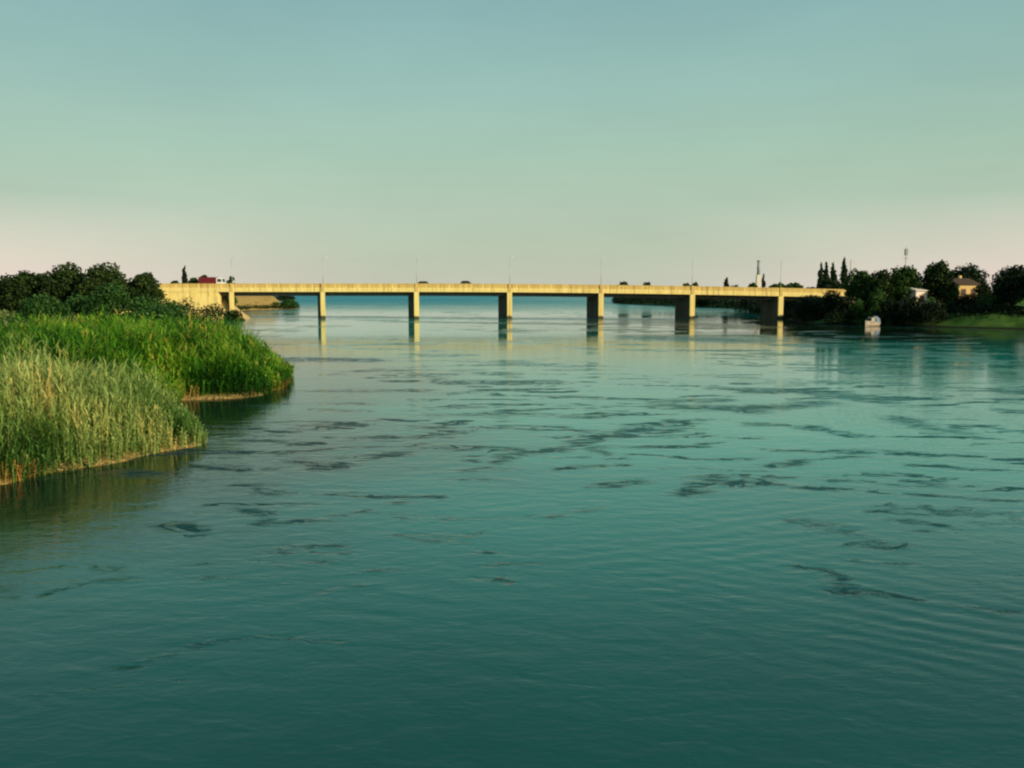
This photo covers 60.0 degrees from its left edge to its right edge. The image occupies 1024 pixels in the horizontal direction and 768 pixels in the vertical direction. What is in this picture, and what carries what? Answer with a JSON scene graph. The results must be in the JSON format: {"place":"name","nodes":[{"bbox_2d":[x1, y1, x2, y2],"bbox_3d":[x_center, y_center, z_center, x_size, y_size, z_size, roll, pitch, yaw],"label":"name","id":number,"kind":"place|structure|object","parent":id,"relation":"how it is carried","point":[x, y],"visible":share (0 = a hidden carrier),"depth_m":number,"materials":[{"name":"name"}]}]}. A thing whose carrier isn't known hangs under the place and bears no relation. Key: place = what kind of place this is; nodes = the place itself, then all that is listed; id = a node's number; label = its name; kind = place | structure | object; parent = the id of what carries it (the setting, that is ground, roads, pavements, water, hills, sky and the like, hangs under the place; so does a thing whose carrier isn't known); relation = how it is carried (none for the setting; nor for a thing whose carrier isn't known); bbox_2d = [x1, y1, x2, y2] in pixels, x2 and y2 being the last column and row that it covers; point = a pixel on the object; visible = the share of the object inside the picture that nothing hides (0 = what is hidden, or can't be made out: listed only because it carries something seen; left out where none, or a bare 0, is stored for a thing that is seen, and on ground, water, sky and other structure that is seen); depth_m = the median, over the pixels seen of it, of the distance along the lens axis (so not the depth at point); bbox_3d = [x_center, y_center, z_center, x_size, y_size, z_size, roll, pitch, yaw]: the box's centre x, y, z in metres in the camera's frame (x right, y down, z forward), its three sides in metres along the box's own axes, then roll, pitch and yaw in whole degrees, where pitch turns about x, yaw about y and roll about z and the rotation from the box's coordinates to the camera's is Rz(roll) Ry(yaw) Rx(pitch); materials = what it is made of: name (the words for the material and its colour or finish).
{"place":"outdoors","nodes":[
{"label":"outdoors","id":0,"kind":"place"},
{"bbox_2d":[0,296,1023,767],"bbox_3d":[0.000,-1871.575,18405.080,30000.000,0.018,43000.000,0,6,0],"label":"water","id":1,"kind":"structure","parent":0,"point":[470,532],"depth_m":18.58,"materials":[{"name":"teal liquid"}]},
{"bbox_2d":[865,316,880,325],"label":"motorboat","id":2,"kind":"object","parent":1,"relation":"on","point":[872,321],"visible":0.94,"depth_m":149.53,"materials":[{"name":"white plastic"}]},
{"bbox_2d":[0,295,1023,485],"bbox_3d":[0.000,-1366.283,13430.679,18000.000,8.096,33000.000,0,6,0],"label":"ground","id":3,"kind":"structure","parent":0,"point":[1004,321],"depth_m":142.98,"materials":[{"name":"soil"}]},
{"bbox_2d":[0,270,58,314],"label":"broadleaf tree","id":4,"kind":"object","parent":3,"relation":"on","point":[15,289],"visible":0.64,"depth_m":123.01,"materials":[{"name":"green plant"}]},
{"bbox_2d":[4,294,74,323],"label":"shrub","id":5,"kind":"object","parent":3,"relation":"on","point":[47,305],"visible":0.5,"depth_m":96.77,"materials":[{"name":"green plant"}]},
{"bbox_2d":[37,262,83,310],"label":"broadleaf tree","id":6,"kind":"object","parent":3,"relation":"on","point":[59,283],"visible":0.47,"depth_m":121.52,"materials":[{"name":"green plant"}]},
{"bbox_2d":[53,293,95,318],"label":"shrub","id":7,"kind":"object","parent":3,"relation":"on","point":[75,303],"visible":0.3,"depth_m":102.96,"materials":[{"name":"green plant"}]},
{"bbox_2d":[70,262,132,313],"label":"broadleaf tree","id":8,"kind":"object","parent":3,"relation":"on","point":[98,276],"visible":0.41,"depth_m":118.93,"materials":[{"name":"green plant"}]},
{"bbox_2d":[76,281,130,318],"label":"shrub","id":9,"kind":"object","parent":3,"relation":"on","point":[112,296],"visible":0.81,"depth_m":97.74,"materials":[{"name":"green plant"}]},
{"bbox_2d":[0,332,208,482],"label":"reed bed","id":10,"kind":"object","parent":3,"relation":"on","point":[59,410],"visible":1,"depth_m":29.93,"materials":[{"name":"green plant"}]},
{"bbox_2d":[118,293,159,323],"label":"shrub","id":11,"kind":"object","parent":3,"relation":"on","point":[136,305],"visible":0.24,"depth_m":94.22,"materials":[{"name":"green plant"}]},
{"bbox_2d":[122,272,166,311],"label":"broadleaf tree","id":12,"kind":"object","parent":3,"relation":"on","point":[145,283],"visible":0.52,"depth_m":114.22,"materials":[{"name":"green plant"}]},
{"bbox_2d":[0,372,291,483],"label":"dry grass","id":13,"kind":"structure","parent":3,"relation":"on","point":[20,475],"depth_m":26.34,"materials":[{"name":"green plant"}]},
{"bbox_2d":[0,303,295,403],"bbox_3d":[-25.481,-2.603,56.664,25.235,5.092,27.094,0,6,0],"label":"reed bed","id":14,"kind":"object","parent":3,"relation":"on","point":[219,357],"visible":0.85,"depth_m":48.81,"materials":[{"name":"green plant"}]},
{"bbox_2d":[133,304,182,323],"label":"shrub","id":15,"kind":"object","parent":3,"relation":"on","point":[156,310],"visible":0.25,"depth_m":83.30,"materials":[{"name":"green plant"}]},
{"bbox_2d":[157,297,191,321],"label":"shrub","id":16,"kind":"object","parent":3,"relation":"on","point":[172,306],"visible":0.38,"depth_m":107.16,"materials":[{"name":"green plant"}]},
{"bbox_2d":[181,266,187,282],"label":"cypress tree","id":17,"kind":"object","parent":3,"relation":"on","point":[184,278],"visible":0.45,"depth_m":259.67,"materials":[{"name":"green plant"}]},
{"bbox_2d":[174,296,210,320],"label":"shrub","id":18,"kind":"object","parent":3,"relation":"on","point":[193,310],"visible":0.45,"depth_m":175.03,"materials":[{"name":"green plant"}]},
{"bbox_2d":[188,277,197,282],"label":"broadleaf tree","id":19,"kind":"object","parent":3,"relation":"on","point":[193,280],"visible":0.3,"depth_m":259.68,"materials":[{"name":"green plant"}]},
{"bbox_2d":[201,302,227,320],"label":"shrub","id":20,"kind":"object","parent":3,"relation":"on","point":[211,309],"visible":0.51,"depth_m":182.01,"materials":[{"name":"green plant"}]},
{"bbox_2d":[201,297,249,318],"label":"embankment","id":21,"kind":"structure","parent":3,"relation":"on","point":[225,303],"depth_m":197.53,"materials":[{"name":"concrete"}]},
{"bbox_2d":[226,276,237,304],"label":"broadleaf tree","id":22,"kind":"object","parent":3,"relation":"on","point":[231,279],"visible":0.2,"depth_m":256.16,"materials":[{"name":"green plant"}]},
{"bbox_2d":[223,309,245,320],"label":"shrub","id":23,"kind":"object","parent":3,"relation":"on","point":[235,313],"visible":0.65,"depth_m":182.84,"materials":[{"name":"green plant"}]},
{"bbox_2d":[235,302,299,309],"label":"undergrowth","id":24,"kind":"object","parent":3,"relation":"on","point":[272,306],"visible":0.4,"depth_m":304.81,"materials":[{"name":"green plant"}]},
{"bbox_2d":[276,296,296,300],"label":"shrub","id":25,"kind":"object","parent":3,"relation":"on","point":[281,298],"visible":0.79,"depth_m":648.65,"materials":[{"name":"green plant"}]},
{"bbox_2d":[281,299,298,308],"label":"shrub","id":26,"kind":"object","parent":3,"relation":"on","point":[291,303],"visible":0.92,"depth_m":315.62,"materials":[{"name":"green plant"}]},
{"bbox_2d":[130,283,852,318],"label":"bridge","id":27,"kind":"structure","parent":3,"relation":"on","point":[685,297],"depth_m":194.99,"materials":[{"name":"concrete"}]},
{"bbox_2d":[198,277,224,282],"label":"truck","id":28,"kind":"object","parent":27,"relation":"on","point":[210,280],"visible":0.56,"depth_m":196.21,"materials":[{"name":"metal"}]},
{"bbox_2d":[611,297,788,313],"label":"undergrowth","id":29,"kind":"object","parent":3,"relation":"on","point":[752,305],"visible":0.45,"depth_m":354.50,"materials":[{"name":"green plant"}]},
{"bbox_2d":[695,299,712,305],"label":"shrub","id":30,"kind":"object","parent":3,"relation":"on","point":[699,301],"visible":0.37,"depth_m":355.94,"materials":[{"name":"green plant"}]},
{"bbox_2d":[723,277,729,299],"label":"conifer tree","id":31,"kind":"object","parent":3,"relation":"on","point":[725,283],"visible":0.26,"depth_m":416.87,"materials":[{"name":"green plant"}]},
{"bbox_2d":[733,299,755,311],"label":"shrub","id":32,"kind":"object","parent":3,"relation":"on","point":[743,302],"visible":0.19,"depth_m":273.17,"materials":[{"name":"green plant"}]},
{"bbox_2d":[748,282,757,286],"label":"broadleaf tree","id":33,"kind":"object","parent":3,"relation":"on","point":[753,284],"visible":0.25,"depth_m":426.63,"materials":[{"name":"green plant"}]},
{"bbox_2d":[756,257,760,286],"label":"tower","id":34,"kind":"structure","parent":3,"relation":"on","point":[758,279],"depth_m":475.73,"materials":[{"name":"concrete"}]},
{"bbox_2d":[761,273,765,286],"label":"cypress tree","id":35,"kind":"object","parent":3,"relation":"on","point":[763,284],"visible":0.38,"depth_m":416.83,"materials":[{"name":"green plant"}]},
{"bbox_2d":[768,282,786,287],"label":"broadleaf tree","id":36,"kind":"object","parent":3,"relation":"on","point":[777,285],"visible":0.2,"depth_m":326.71,"materials":[{"name":"green plant"}]},
{"bbox_2d":[784,300,802,304],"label":"shrub","id":37,"kind":"object","parent":3,"relation":"on","point":[791,302],"visible":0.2,"depth_m":212.06,"materials":[{"name":"green plant"}]},
{"bbox_2d":[785,282,803,287],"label":"broadleaf tree","id":38,"kind":"object","parent":3,"relation":"on","point":[794,285],"visible":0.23,"depth_m":326.20,"materials":[{"name":"green plant"}]},
{"bbox_2d":[790,295,819,320],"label":"shrub","id":39,"kind":"object","parent":3,"relation":"on","point":[802,308],"visible":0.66,"depth_m":170.71,"materials":[{"name":"green plant"}]},
{"bbox_2d":[801,294,826,305],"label":"shrub","id":40,"kind":"object","parent":3,"relation":"on","point":[816,297],"visible":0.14,"depth_m":180.79,"materials":[{"name":"green plant"}]},
{"bbox_2d":[816,262,826,288],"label":"cypress tree","id":41,"kind":"object","parent":3,"relation":"on","point":[820,273],"visible":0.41,"depth_m":210.20,"materials":[{"name":"green plant"}]},
{"bbox_2d":[811,290,841,315],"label":"shrub","id":42,"kind":"object","parent":3,"relation":"on","point":[822,306],"visible":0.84,"depth_m":164.42,"materials":[{"name":"green plant"}]},
{"bbox_2d":[823,262,829,281],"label":"cypress tree","id":43,"kind":"object","parent":3,"relation":"on","point":[826,273],"visible":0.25,"depth_m":213.13,"materials":[{"name":"green plant"}]},
{"bbox_2d":[814,278,844,288],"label":"broadleaf tree","id":44,"kind":"object","parent":3,"relation":"on","point":[830,284],"visible":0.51,"depth_m":208.27,"materials":[{"name":"green plant"}]},
{"bbox_2d":[830,262,837,288],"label":"cypress tree","id":45,"kind":"object","parent":3,"relation":"on","point":[833,275],"visible":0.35,"depth_m":210.06,"materials":[{"name":"green plant"}]},
{"bbox_2d":[824,295,860,324],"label":"shrub","id":46,"kind":"object","parent":3,"relation":"on","point":[843,304],"visible":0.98,"depth_m":158.08,"materials":[{"name":"green plant"}]},
{"bbox_2d":[839,257,847,285],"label":"cypress tree","id":47,"kind":"object","parent":3,"relation":"on","point":[844,272],"visible":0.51,"depth_m":211.97,"materials":[{"name":"green plant"}]},
{"bbox_2d":[843,268,870,311],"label":"broadleaf tree","id":48,"kind":"object","parent":3,"relation":"on","point":[854,283],"visible":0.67,"depth_m":164.07,"materials":[{"name":"green plant"}]},
{"bbox_2d":[848,298,867,324],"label":"shrub","id":49,"kind":"object","parent":3,"relation":"on","point":[856,305],"visible":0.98,"depth_m":157.06,"materials":[{"name":"green plant"}]},
{"bbox_2d":[867,286,885,317],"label":"shrub","id":50,"kind":"object","parent":3,"relation":"on","point":[875,299],"visible":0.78,"depth_m":156.83,"materials":[{"name":"green plant"}]},
{"bbox_2d":[861,269,899,317],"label":"broadleaf tree","id":51,"kind":"object","parent":3,"relation":"on","point":[883,279],"visible":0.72,"depth_m":157.94,"materials":[{"name":"green plant"}]},
{"bbox_2d":[748,302,1023,321],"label":"undergrowth","id":52,"kind":"object","parent":3,"relation":"on","point":[1009,308],"visible":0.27,"depth_m":149.01,"materials":[{"name":"green plant"}]},
{"bbox_2d":[873,297,904,325],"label":"shrub","id":53,"kind":"object","parent":3,"relation":"on","point":[888,307],"visible":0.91,"depth_m":153.01,"materials":[{"name":"green plant"}]},
{"bbox_2d":[887,265,924,301],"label":"broadleaf tree","id":54,"kind":"object","parent":3,"relation":"on","point":[905,277],"visible":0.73,"depth_m":157.15,"materials":[{"name":"green plant"}]},
{"bbox_2d":[903,247,908,266],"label":"mast","id":55,"kind":"object","parent":3,"relation":"on","point":[906,251],"visible":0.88,"depth_m":166.21,"materials":[{"name":"metal"}]},
{"bbox_2d":[894,295,928,324],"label":"shrub","id":56,"kind":"object","parent":3,"relation":"on","point":[906,313],"visible":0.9,"depth_m":150.84,"materials":[{"name":"green plant"}]},
{"bbox_2d":[898,286,930,315],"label":"house","id":57,"kind":"structure","parent":3,"relation":"on","point":[921,293],"depth_m":156.35,"materials":[{"name":"white wood"}]},
{"bbox_2d":[916,298,949,325],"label":"shrub","id":58,"kind":"object","parent":3,"relation":"on","point":[938,309],"visible":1,"depth_m":147.96,"materials":[{"name":"green plant"}]},
{"bbox_2d":[920,259,957,302],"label":"broadleaf tree","id":59,"kind":"object","parent":3,"relation":"on","point":[937,279],"visible":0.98,"depth_m":155.69,"materials":[{"name":"green plant"}]},
{"bbox_2d":[938,285,961,305],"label":"shrub","id":60,"kind":"object","parent":3,"relation":"on","point":[951,298],"visible":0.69,"depth_m":156.47,"materials":[{"name":"green plant"}]},
{"bbox_2d":[938,276,979,304],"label":"house","id":61,"kind":"structure","parent":3,"relation":"on","point":[967,285],"depth_m":165.17,"materials":[{"name":"paint"}]},
{"bbox_2d":[954,293,978,304],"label":"shrub","id":62,"kind":"object","parent":3,"relation":"on","point":[964,300],"visible":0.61,"depth_m":155.57,"materials":[{"name":"green plant"}]},
{"bbox_2d":[954,262,989,283],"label":"broadleaf tree","id":63,"kind":"object","parent":3,"relation":"on","point":[972,272],"visible":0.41,"depth_m":173.21,"materials":[{"name":"green plant"}]},
{"bbox_2d":[973,282,991,301],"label":"shrub","id":64,"kind":"object","parent":3,"relation":"on","point":[982,289],"visible":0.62,"depth_m":156.61,"materials":[{"name":"green plant"}]},
{"bbox_2d":[988,264,1023,305],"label":"broadleaf tree","id":65,"kind":"object","parent":3,"relation":"on","point":[1008,284],"visible":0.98,"depth_m":147.75,"materials":[{"name":"green plant"}]},
{"bbox_2d":[0,0,1023,291],"label":"sky","id":66,"kind":"structure","parent":0,"point":[649,139],"materials":[{"name":"blue"}]}
]}

